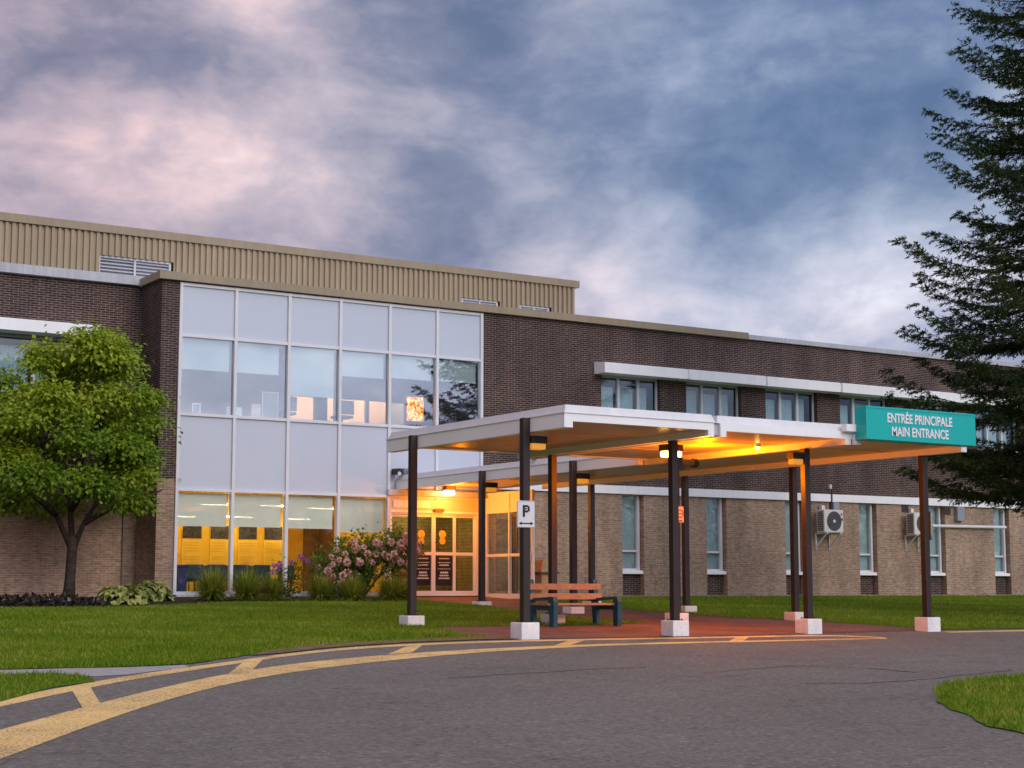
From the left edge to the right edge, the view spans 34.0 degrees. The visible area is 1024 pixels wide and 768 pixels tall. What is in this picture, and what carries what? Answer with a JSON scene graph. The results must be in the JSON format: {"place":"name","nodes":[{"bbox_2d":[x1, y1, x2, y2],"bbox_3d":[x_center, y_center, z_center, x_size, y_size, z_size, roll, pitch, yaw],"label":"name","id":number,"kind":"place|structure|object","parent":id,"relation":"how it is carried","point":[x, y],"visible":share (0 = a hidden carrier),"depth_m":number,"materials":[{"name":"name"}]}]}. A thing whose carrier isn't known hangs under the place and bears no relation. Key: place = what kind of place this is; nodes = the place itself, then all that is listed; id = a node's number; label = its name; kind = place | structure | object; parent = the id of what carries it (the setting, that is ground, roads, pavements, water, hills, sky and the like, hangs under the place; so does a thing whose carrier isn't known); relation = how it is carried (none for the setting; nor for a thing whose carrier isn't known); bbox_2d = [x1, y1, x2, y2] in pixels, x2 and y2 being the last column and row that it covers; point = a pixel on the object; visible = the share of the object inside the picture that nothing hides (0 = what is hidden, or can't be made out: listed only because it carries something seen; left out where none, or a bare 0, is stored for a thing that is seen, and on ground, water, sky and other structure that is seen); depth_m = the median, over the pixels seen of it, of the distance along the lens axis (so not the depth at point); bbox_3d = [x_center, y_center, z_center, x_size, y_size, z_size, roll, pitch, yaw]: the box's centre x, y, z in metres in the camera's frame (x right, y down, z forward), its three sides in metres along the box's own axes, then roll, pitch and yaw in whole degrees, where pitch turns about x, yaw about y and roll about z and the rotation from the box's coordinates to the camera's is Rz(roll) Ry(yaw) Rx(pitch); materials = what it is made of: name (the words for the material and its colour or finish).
{"place":"outdoors","nodes":[
{"label":"outdoors","id":0,"kind":"place"},
{"bbox_2d":[0,673,94,700],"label":"lawn","id":1,"kind":"structure","parent":0,"point":[87,679],"depth_m":19.43,"materials":[{"name":"green plant"}]},
{"bbox_2d":[0,665,188,675],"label":"footpath","id":2,"kind":"structure","parent":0,"point":[110,671],"depth_m":21.27,"materials":[{"name":"concrete"}]},
{"bbox_2d":[178,564,242,599],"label":"ornamental grass","id":3,"kind":"object","parent":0,"point":[212,586],"depth_m":42.63,"materials":[{"name":"green plant"}]},
{"bbox_2d":[226,406,229,414],"bbox_3d":[-7.713,0.742,45.541,0.120,0.270,0.120,4,-8,-32],"label":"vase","id":4,"kind":"object","parent":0,"point":[227,410],"visible":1,"depth_m":45.50,"materials":[{"name":"white ceramic"}]},
{"bbox_2d":[222,565,281,599],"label":"ornamental grass","id":5,"kind":"object","parent":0,"point":[246,587],"depth_m":42.98,"materials":[{"name":"green plant"}]},
{"bbox_2d":[256,568,295,599],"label":"ornamental grass","id":6,"kind":"object","parent":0,"point":[276,588],"depth_m":43.52,"materials":[{"name":"green plant"}]},
{"bbox_2d":[297,570,342,600],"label":"ornamental grass","id":7,"kind":"object","parent":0,"point":[320,590],"depth_m":43.85,"materials":[{"name":"green plant"}]},
{"bbox_2d":[327,573,378,600],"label":"ornamental grass","id":8,"kind":"object","parent":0,"point":[352,588],"depth_m":43.99,"materials":[{"name":"green plant"}]},
{"bbox_2d":[253,635,513,654],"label":"curb","id":9,"kind":"structure","parent":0,"point":[285,649],"depth_m":27.40,"materials":[{"name":"grey concrete"}]},
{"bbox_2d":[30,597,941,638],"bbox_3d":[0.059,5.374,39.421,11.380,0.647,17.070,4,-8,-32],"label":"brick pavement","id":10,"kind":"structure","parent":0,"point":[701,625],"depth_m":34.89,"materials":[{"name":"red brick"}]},
{"bbox_2d":[0,597,402,607],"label":"flower bed","id":11,"kind":"object","parent":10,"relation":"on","point":[183,600],"visible":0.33,"depth_m":41.96,"materials":[{"name":"brown soil"}]},
{"bbox_2d":[0,591,110,607],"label":"coral bells","id":12,"kind":"object","parent":11,"relation":"on","point":[62,599],"visible":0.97,"depth_m":38.26,"materials":[{"name":"purple plant"}]},
{"bbox_2d":[0,318,182,594],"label":"maple tree","id":13,"kind":"object","parent":11,"relation":"on","point":[102,356],"visible":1,"depth_m":41.20,"materials":[{"name":"green plant"}]},
{"bbox_2d":[97,583,149,606],"bbox_3d":[-9.242,5.035,39.760,1.461,0.625,1.516,4,-8,-32],"label":"hosta plant","id":14,"kind":"object","parent":11,"relation":"on","point":[119,594],"visible":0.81,"depth_m":39.51,"materials":[{"name":"green plant"}]},
{"bbox_2d":[133,580,174,600],"bbox_3d":[-8.988,5.227,41.789,1.140,0.707,1.185,-4,-8,30],"label":"hosta plant","id":15,"kind":"object","parent":11,"relation":"on","point":[155,590],"visible":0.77,"depth_m":41.56,"materials":[{"name":"green plant"}]},
{"bbox_2d":[269,550,317,599],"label":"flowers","id":16,"kind":"object","parent":11,"relation":"on","point":[291,562],"visible":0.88,"depth_m":44.16,"materials":[{"name":"purple plant"}]},
{"bbox_2d":[303,519,437,598],"bbox_3d":[-3.953,4.795,45.819,3.938,2.300,1.648,4,-8,-32],"label":"hydrangea bush","id":17,"kind":"object","parent":11,"relation":"on","point":[388,557],"visible":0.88,"depth_m":45.54,"materials":[{"name":"pink plant"}]},
{"bbox_2d":[371,572,406,599],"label":"ornamental grass","id":18,"kind":"object","parent":11,"relation":"on","point":[390,589],"depth_m":44.85,"materials":[{"name":"green plant"}]},
{"bbox_2d":[395,578,420,599],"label":"ornamental grass","id":19,"kind":"object","parent":11,"relation":"on","point":[405,590],"depth_m":45.37,"materials":[{"name":"green plant"}]},
{"bbox_2d":[0,212,1023,598],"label":"hospital building","id":20,"kind":"structure","parent":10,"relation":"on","point":[220,324],"depth_m":49.62,"materials":[{"name":"brick"}]},
{"bbox_2d":[0,333,70,393],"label":"window","id":21,"kind":"structure","parent":20,"relation":"in","point":[6,351],"depth_m":44.07,"materials":[{"name":"glass"}]},
{"bbox_2d":[121,501,124,585],"bbox_3d":[-10.382,4.078,44.775,0.038,3.240,0.038,4,-8,-32],"label":"downpipe","id":22,"kind":"object","parent":20,"relation":"attached to","point":[122,552],"visible":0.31,"depth_m":44.72,"materials":[{"name":"brown metal"}]},
{"bbox_2d":[173,564,188,595],"bbox_3d":[-8.863,5.223,44.580,0.400,0.840,0.390,4,-8,-32],"label":"recycling bin","id":23,"kind":"object","parent":20,"relation":"on","point":[181,581],"visible":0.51,"depth_m":44.45,"materials":[{"name":"blue plastic"}]},
{"bbox_2d":[181,526,202,564],"bbox_3d":[-9.046,4.597,47.410,0.620,1.270,0.040,4,-8,-32],"label":"display poster","id":24,"kind":"object","parent":20,"relation":"attached to","point":[191,544],"visible":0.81,"depth_m":47.40,"materials":[{"name":"paper"}]},
{"bbox_2d":[185,564,203,590],"bbox_3d":[-8.727,5.323,45.475,0.540,0.860,0.580,4,-8,-32],"label":"lobby chair","id":25,"kind":"object","parent":20,"relation":"on","point":[193,569],"visible":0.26,"depth_m":45.28,"materials":[{"name":"fabric"}]},
{"bbox_2d":[192,403,200,412],"bbox_3d":[-8.480,0.665,45.039,0.240,0.300,0.026,4,-8,-32],"label":"photo frame","id":26,"kind":"object","parent":20,"relation":"on","point":[196,407],"visible":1,"depth_m":45.03,"materials":[{"name":"white paint"}]},
{"bbox_2d":[202,564,225,580],"bbox_3d":[-8.200,5.369,45.858,0.540,0.860,0.580,5,-8,-34],"label":"lobby chair","id":27,"kind":"object","parent":20,"relation":"on","point":[221,568],"visible":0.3,"depth_m":45.67,"materials":[{"name":"metal"}]},
{"bbox_2d":[209,525,228,564],"bbox_3d":[-8.339,4.652,47.860,0.620,1.270,0.040,4,-8,-32],"label":"display poster","id":28,"kind":"object","parent":20,"relation":"attached to","point":[218,547],"visible":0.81,"depth_m":47.84,"materials":[{"name":"paper"}]},
{"bbox_2d":[227,564,249,584],"bbox_3d":[-7.625,5.408,46.178,0.580,0.860,0.540,-6,-9,42],"label":"lobby chair","id":29,"kind":"object","parent":20,"relation":"on","point":[235,567],"visible":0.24,"depth_m":45.94,"materials":[{"name":"fabric"}]},
{"bbox_2d":[236,407,241,415],"bbox_3d":[-7.470,0.764,45.680,0.200,0.260,0.105,4,-8,-32],"label":"cardboard box","id":30,"kind":"object","parent":20,"relation":"on","point":[239,411],"visible":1,"depth_m":45.65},
{"bbox_2d":[237,527,257,565],"bbox_3d":[-7.615,4.708,48.320,0.620,1.270,0.040,4,-8,-32],"label":"display poster","id":31,"kind":"object","parent":20,"relation":"attached to","point":[247,550],"visible":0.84,"depth_m":48.31,"materials":[{"name":"paper"}]},
{"bbox_2d":[250,404,260,416],"bbox_3d":[-7.032,0.738,45.966,0.280,0.380,0.105,4,-8,-32],"label":"cardboard box","id":32,"kind":"object","parent":20,"relation":"in","point":[255,409],"visible":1,"depth_m":45.92,"materials":[{"name":"white cardboard"}]},
{"bbox_2d":[253,565,269,581],"bbox_3d":[-7.100,5.455,46.559,0.580,0.860,0.540,-7,-10,44],"label":"lobby chair","id":33,"kind":"object","parent":20,"relation":"on","point":[264,569],"visible":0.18,"depth_m":46.38,"materials":[{"name":"fabric"}]},
{"bbox_2d":[262,391,278,417],"bbox_3d":[-6.666,0.588,46.220,0.490,0.740,0.026,4,-8,-32],"label":"whiteboard","id":34,"kind":"object","parent":20,"relation":"on","point":[270,400],"visible":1,"depth_m":46.21,"materials":[{"name":"plastic"}]},
{"bbox_2d":[263,526,282,569],"bbox_3d":[-6.941,4.760,48.749,0.620,1.270,0.040,4,-8,-32],"label":"display poster","id":35,"kind":"object","parent":20,"relation":"attached to","point":[272,542],"visible":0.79,"depth_m":48.72,"materials":[{"name":"paper"}]},
{"bbox_2d":[278,565,293,582],"bbox_3d":[-6.488,5.497,46.901,0.580,0.860,0.540,-6,-9,42],"label":"lobby chair","id":36,"kind":"object","parent":20,"relation":"on","point":[288,568],"visible":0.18,"depth_m":46.79,"materials":[{"name":"metal"}]},
{"bbox_2d":[278,396,296,417],"bbox_3d":[-6.385,0.803,47.199,0.500,0.850,0.550,4,-8,-32],"label":"office chair","id":37,"kind":"object","parent":20,"relation":"on","point":[293,403],"visible":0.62,"depth_m":47.03,"materials":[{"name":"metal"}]},
{"bbox_2d":[303,529,317,590],"bbox_3d":[-6.120,5.254,50.852,0.440,2.300,0.080,4,-8,-32],"label":"lobby door","id":38,"kind":"structure","parent":20,"relation":"in","point":[310,536],"depth_m":50.81,"materials":[{"name":"brown wood"}]},
{"bbox_2d":[318,518,333,587],"bbox_3d":[-5.615,5.215,50.536,0.028,2.300,1.000,4,-8,-32],"label":"lobby door","id":39,"kind":"structure","parent":20,"relation":"in","point":[324,535],"depth_m":50.57,"materials":[{"name":"brown wood"}]},
{"bbox_2d":[331,400,353,421],"bbox_3d":[-4.869,0.921,48.162,0.500,0.850,0.550,4,-8,-32],"label":"computer monitor","id":40,"kind":"object","parent":20,"relation":"on","point":[347,408],"visible":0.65,"depth_m":47.99,"materials":[{"name":"metal"}]},
{"bbox_2d":[392,468,407,474],"bbox_3d":[-3.086,2.503,47.641,0.550,0.218,0.382,4,-8,-32],"label":"security camera","id":41,"kind":"object","parent":20,"relation":"attached to","point":[398,471],"visible":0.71,"depth_m":47.51,"materials":[{"name":"black metal"}]},
{"bbox_2d":[405,396,423,422],"bbox_3d":[-2.831,0.734,48.902,0.600,0.760,0.050,4,-8,-32],"label":"painting","id":42,"kind":"object","parent":20,"relation":"attached to","point":[414,410],"depth_m":48.87,"materials":[{"name":"multicoloured paper"}]},
{"bbox_2d":[417,514,433,595],"bbox_3d":[-2.556,4.899,48.033,0.677,2.320,0.050,4,-8,-32],"label":"door leaf","id":43,"kind":"structure","parent":20,"relation":"in","point":[424,572],"depth_m":48.05,"materials":[{"name":"white paint"}]},
{"bbox_2d":[433,515,454,595],"bbox_3d":[-1.966,4.945,48.408,0.717,2.320,0.050,4,-8,-32],"label":"door leaf","id":44,"kind":"structure","parent":20,"relation":"in","point":[445,565],"depth_m":48.37,"materials":[{"name":"white paint"}]},
{"bbox_2d":[601,375,656,410],"bbox_3d":[3.630,0.592,52.767,2.300,1.620,0.310,4,-8,-32],"label":"window","id":45,"kind":"structure","parent":20,"relation":"in","point":[623,394],"depth_m":52.92,"materials":[{"name":"glass"}]},
{"bbox_2d":[622,494,643,573],"bbox_3d":[3.663,4.682,52.271,0.840,2.460,0.300,4,-8,-32],"label":"window","id":46,"kind":"structure","parent":20,"relation":"in","point":[630,503],"depth_m":52.43,"materials":[{"name":"glass"}]},
{"bbox_2d":[686,382,737,416],"bbox_3d":[6.446,0.810,54.558,2.300,1.620,0.310,4,-8,-32],"label":"window","id":47,"kind":"structure","parent":20,"relation":"in","point":[706,401],"depth_m":54.70,"materials":[{"name":"glass"}]},
{"bbox_2d":[706,498,726,573],"bbox_3d":[6.480,4.900,54.062,0.840,2.460,0.300,4,-8,-32],"label":"window","id":48,"kind":"structure","parent":20,"relation":"in","point":[713,506],"depth_m":54.22,"materials":[{"name":"glass"}]},
{"bbox_2d":[765,389,813,421],"bbox_3d":[9.263,1.029,56.349,2.300,1.620,0.310,4,-8,-32],"label":"window","id":49,"kind":"structure","parent":20,"relation":"in","point":[784,407],"depth_m":56.51,"materials":[{"name":"glass"}]},
{"bbox_2d":[785,501,802,574],"bbox_3d":[9.296,5.119,55.853,0.840,2.460,0.300,4,-8,-32],"label":"window","id":50,"kind":"structure","parent":20,"relation":"in","point":[787,521],"depth_m":55.97,"materials":[{"name":"glass"}]},
{"bbox_2d":[815,505,843,549],"bbox_3d":[10.587,4.796,56.136,0.866,1.470,0.595,4,-8,-32],"label":"air conditioner","id":51,"kind":"object","parent":20,"relation":"attached to","point":[829,522],"visible":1,"depth_m":55.93,"materials":[{"name":"white metal"}]},
{"bbox_2d":[828,484,839,509],"bbox_3d":[10.895,3.880,56.721,0.360,0.950,0.136,4,-8,-32],"label":"electric box","id":52,"kind":"object","parent":20,"relation":"attached to","point":[834,505],"visible":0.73,"depth_m":56.64,"materials":[{"name":"grey metal"}]},
{"bbox_2d":[840,395,884,423],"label":"window","id":53,"kind":"structure","parent":20,"relation":"in","point":[843,408],"depth_m":57.98,"materials":[{"name":"glass"}]},
{"bbox_2d":[858,503,876,574],"bbox_3d":[12.113,5.338,57.644,0.840,2.460,0.300,4,-8,-32],"label":"window","id":54,"kind":"structure","parent":20,"relation":"in","point":[865,510],"depth_m":57.81,"materials":[{"name":"glass"}]},
{"bbox_2d":[902,505,908,511],"bbox_3d":[13.731,4.343,58.554,0.300,0.255,0.042,4,-8,-32],"label":"wall vent","id":55,"kind":"object","parent":20,"relation":"attached to","point":[905,508],"depth_m":58.53,"materials":[{"name":"black metal"}]},
{"bbox_2d":[905,509,931,550],"bbox_3d":[14.115,5.070,58.380,0.866,1.470,0.595,4,-8,-32],"label":"air conditioner","id":56,"kind":"object","parent":20,"relation":"attached to","point":[913,522],"visible":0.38,"depth_m":58.09,"materials":[{"name":"white metal"}]},
{"bbox_2d":[909,401,951,411],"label":"window","id":57,"kind":"structure","parent":20,"relation":"in","point":[909,401],"depth_m":60.15,"materials":[{"name":"metal"}]},
{"bbox_2d":[929,506,945,575],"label":"window","id":58,"kind":"structure","parent":20,"relation":"in","point":[935,544],"depth_m":59.60,"materials":[{"name":"glass"}]},
{"bbox_2d":[944,506,950,514],"bbox_3d":[15.500,4.498,59.676,0.300,0.300,0.042,4,-8,-32],"label":"wall vent","id":59,"kind":"object","parent":20,"relation":"attached to","point":[947,510],"depth_m":59.65,"materials":[{"name":"black metal"}]},
{"bbox_2d":[954,499,964,520],"bbox_3d":[15.989,4.398,59.928,0.360,1.000,0.165,4,-8,-32],"label":"electric box","id":60,"kind":"object","parent":20,"relation":"attached to","point":[959,513],"visible":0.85,"depth_m":59.82,"materials":[{"name":"grey metal"}]},
{"bbox_2d":[932,524,1006,528],"bbox_3d":[16.383,5.112,60.081,3.801,0.127,0.107,4,-8,-32],"label":"wall pipe","id":61,"kind":"object","parent":20,"relation":"attached to","point":[968,526],"depth_m":60.00,"materials":[{"name":"white metal"}]},
{"bbox_2d":[975,412,1016,452],"bbox_3d":[17.713,1.685,61.722,2.300,1.620,0.310,4,-8,-32],"label":"window","id":62,"kind":"structure","parent":20,"relation":"in","point":[988,435],"depth_m":61.80,"materials":[{"name":"glass"}]},
{"bbox_2d":[993,508,1009,575],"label":"window","id":63,"kind":"structure","parent":20,"relation":"in","point":[998,518],"depth_m":61.40,"materials":[{"name":"glass"}]},
{"bbox_2d":[387,456,753,614],"bbox_3d":[1.165,4.042,43.587,3.850,3.866,11.430,4,-8,-32],"label":"walkway canopy","id":64,"kind":"object","parent":10,"relation":"on","point":[570,465],"visible":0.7,"depth_m":43.17,"materials":[{"name":"metal"}]},
{"bbox_2d":[486,482,497,491],"bbox_3d":[-0.573,2.694,43.749,0.340,0.240,0.240,4,-8,-32],"label":"wall lamp","id":65,"kind":"object","parent":64,"relation":"attached to","point":[491,486],"visible":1,"depth_m":43.65,"materials":[{"name":"black metal"}]},
{"bbox_2d":[577,473,589,483],"bbox_3d":[1.666,2.270,40.281,0.340,0.240,0.240,4,-8,-32],"label":"wall lamp","id":66,"kind":"object","parent":64,"relation":"attached to","point":[583,478],"visible":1,"depth_m":40.19,"materials":[{"name":"black metal"}]},
{"bbox_2d":[530,579,621,626],"bbox_3d":[1.275,4.482,34.350,1.800,0.950,1.000,4,-8,-32],"label":"park bench","id":67,"kind":"object","parent":10,"relation":"on","point":[593,595],"visible":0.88,"depth_m":34.38,"materials":[{"name":"teal paint"}]},
{"bbox_2d":[386,404,966,639],"bbox_3d":[0.301,3.640,39.071,10.435,4.164,18.010,4,-8,-32],"label":"drive up canopy","id":68,"kind":"object","parent":10,"relation":"on","point":[708,441],"visible":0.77,"depth_m":33.32,"materials":[{"name":"white metal"}]},
{"bbox_2d":[442,486,455,494],"bbox_3d":[-1.802,3.055,48.140,0.320,0.248,0.240,4,-8,-32],"label":"door lamp","id":69,"kind":"object","parent":68,"relation":"attached to","point":[449,490],"visible":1,"depth_m":48.06,"materials":[{"name":"white glass"}]},
{"bbox_2d":[517,500,534,527],"bbox_3d":[0.250,2.317,29.857,0.380,0.480,0.027,4,-8,-32],"label":"parking sign","id":70,"kind":"object","parent":68,"relation":"attached to","point":[525,514],"visible":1,"depth_m":29.84,"materials":[{"name":"white metal"}]},
{"bbox_2d":[530,436,546,449],"bbox_3d":[0.436,1.064,30.242,0.340,0.240,0.240,4,-8,-32],"label":"wall lamp","id":71,"kind":"object","parent":68,"relation":"attached to","point":[538,442],"visible":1,"depth_m":30.14,"materials":[{"name":"black metal"}]},
{"bbox_2d":[659,444,682,456],"bbox_3d":[3.054,1.284,32.204,0.400,0.240,0.260,4,-8,-32],"label":"wall lamp","id":72,"kind":"object","parent":68,"relation":"attached to","point":[663,448],"visible":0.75,"depth_m":32.14,"materials":[{"name":"white glass"}]},
{"bbox_2d":[679,506,683,522],"bbox_3d":[3.690,2.871,36.912,0.220,0.350,0.032,4,-8,-32],"label":"notice sign","id":73,"kind":"object","parent":68,"relation":"attached to","point":[681,514],"visible":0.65,"depth_m":36.93,"materials":[{"name":"red"}]},
{"bbox_2d":[678,457,698,469],"bbox_3d":[3.337,1.545,32.297,0.171,0.244,0.751,-6,-9,39],"label":"security camera","id":74,"kind":"object","parent":68,"relation":"attached to","point":[693,463],"visible":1,"depth_m":32.28,"materials":[{"name":"black metal"}]},
{"bbox_2d":[754,444,760,449],"bbox_3d":[5.004,1.286,34.180,0.140,0.115,0.136,4,-8,-32],"label":"soffit lamp","id":75,"kind":"object","parent":68,"relation":"attached to","point":[757,446],"visible":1,"depth_m":34.14,"materials":[{"name":"white glass"}]},
{"bbox_2d":[787,452,804,464],"bbox_3d":[5.681,1.492,33.575,0.300,0.240,0.200,4,-8,-32],"label":"wall lamp","id":76,"kind":"object","parent":68,"relation":"attached to","point":[795,458],"visible":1,"depth_m":33.50,"materials":[{"name":"orange metal"}]},
{"bbox_2d":[854,406,976,446],"bbox_3d":[8.087,0.859,33.511,3.080,0.660,0.332,4,-8,-32],"label":"entrance sign","id":77,"kind":"object","parent":68,"relation":"attached to","point":[902,425],"visible":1,"depth_m":33.27,"materials":[{"name":"teal metal"}]},
{"bbox_2d":[929,511,931,539],"bbox_3d":[8.763,2.994,35.405,0.035,0.600,0.220,4,-8,-32],"label":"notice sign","id":78,"kind":"object","parent":68,"relation":"attached to","point":[930,529],"visible":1,"depth_m":35.31,"materials":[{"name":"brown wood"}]},
{"bbox_2d":[0,628,1023,767],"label":"road","id":79,"kind":"structure","parent":0,"point":[664,706],"depth_m":17.50,"materials":[{"name":"grey asphalt"}]},
{"bbox_2d":[72,686,99,709],"bbox_3d":[-4.549,3.349,17.913,0.220,0.093,2.596,2,-7,-17],"label":"road marking","id":80,"kind":"object","parent":79,"relation":"on","point":[86,697],"visible":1,"depth_m":17.91,"materials":[{"name":"yellow paint"}]},
{"bbox_2d":[229,658,263,673],"bbox_3d":[-3.551,3.784,22.529,0.241,0.087,2.745,0,-7,-4],"label":"road marking","id":81,"kind":"object","parent":79,"relation":"on","point":[247,666],"visible":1,"depth_m":22.38,"materials":[{"name":"yellow paint"}]},
{"bbox_2d":[389,645,421,653],"bbox_3d":[-1.615,4.162,26.304,0.295,0.066,2.355,-1,-7,5],"label":"road marking","id":82,"kind":"object","parent":79,"relation":"on","point":[409,649],"visible":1,"depth_m":26.08,"materials":[{"name":"yellow paint"}]},
{"bbox_2d":[0,635,884,705],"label":"road marking","id":83,"kind":"object","parent":79,"relation":"on","point":[34,695],"visible":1,"depth_m":22.84,"materials":[{"name":"yellow paint"}]},
{"bbox_2d":[0,638,886,758],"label":"road marking","id":84,"kind":"object","parent":79,"relation":"on","point":[19,738],"visible":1,"depth_m":18.24,"materials":[{"name":"yellow paint"}]},
{"bbox_2d":[450,667,629,677],"bbox_3d":[0.505,3.875,22.553,3.736,0.029,0.171,7,-10,-43],"label":"road crack","id":85,"kind":"object","parent":79,"relation":"on","point":[536,672],"visible":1,"depth_m":22.42,"materials":[{"name":"black asphalt"}]},
{"bbox_2d":[557,640,583,644],"bbox_3d":[0.986,4.435,28.750,0.248,0.040,1.633,-2,-7,12],"label":"road marking","id":86,"kind":"object","parent":79,"relation":"on","point":[570,642],"visible":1,"depth_m":28.82,"materials":[{"name":"yellow paint"}]},
{"bbox_2d":[730,637,747,640],"bbox_3d":[4.172,4.682,30.758,0.241,0.035,1.568,-2,-7,13],"label":"road marking","id":87,"kind":"object","parent":79,"relation":"on","point":[739,639],"visible":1,"depth_m":30.71,"materials":[{"name":"yellow paint"}]},
{"bbox_2d":[705,666,917,672],"bbox_3d":[4.044,4.077,23.895,3.280,0.062,1.304,2,-7,-15],"label":"road crack","id":88,"kind":"object","parent":79,"relation":"on","point":[781,666],"visible":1,"depth_m":23.91,"materials":[{"name":"black asphalt"}]},
{"bbox_2d":[805,670,1012,683],"bbox_3d":[5.658,4.011,22.944,4.786,0.038,0.505,6,-9,-40],"label":"road crack","id":89,"kind":"object","parent":79,"relation":"on","point":[909,680],"visible":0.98,"depth_m":22.55,"materials":[{"name":"black asphalt"}]},
{"bbox_2d":[944,630,1023,632],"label":"road marking","id":90,"kind":"object","parent":79,"relation":"on","point":[984,631],"visible":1,"depth_m":35.33,"materials":[{"name":"yellow paint"}]},
{"bbox_2d":[0,594,1023,732],"bbox_3d":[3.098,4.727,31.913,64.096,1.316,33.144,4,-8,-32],"label":"grass","id":91,"kind":"structure","parent":0,"point":[26,646],"depth_m":31.46,"materials":[{"name":"green plant"}]},
{"bbox_2d":[0,0,1023,363],"label":"sky","id":92,"kind":"structure","parent":0,"point":[752,167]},
{"bbox_2d":[530,560,558,592],"bbox_3d":[0.924,5.631,48.245,0.640,1.120,0.640,4,-8,-32],"label":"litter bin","id":93,"kind":"object","parent":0,"point":[541,571],"visible":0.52,"depth_m":47.99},
{"bbox_2d":[539,596,1023,629],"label":"lawn","id":94,"kind":"structure","parent":0,"point":[882,621],"depth_m":43.65,"materials":[{"name":"green plant"}]},
{"bbox_2d":[878,0,1023,519],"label":"spruce tree","id":95,"kind":"object","parent":94,"relation":"on","point":[1005,463],"visible":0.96,"depth_m":43.88,"materials":[{"name":"green plant"}]},
{"bbox_2d":[936,674,1023,732],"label":"lawn","id":96,"kind":"structure","parent":0,"point":[994,717],"depth_m":19.26,"materials":[{"name":"green plant"}]}
]}

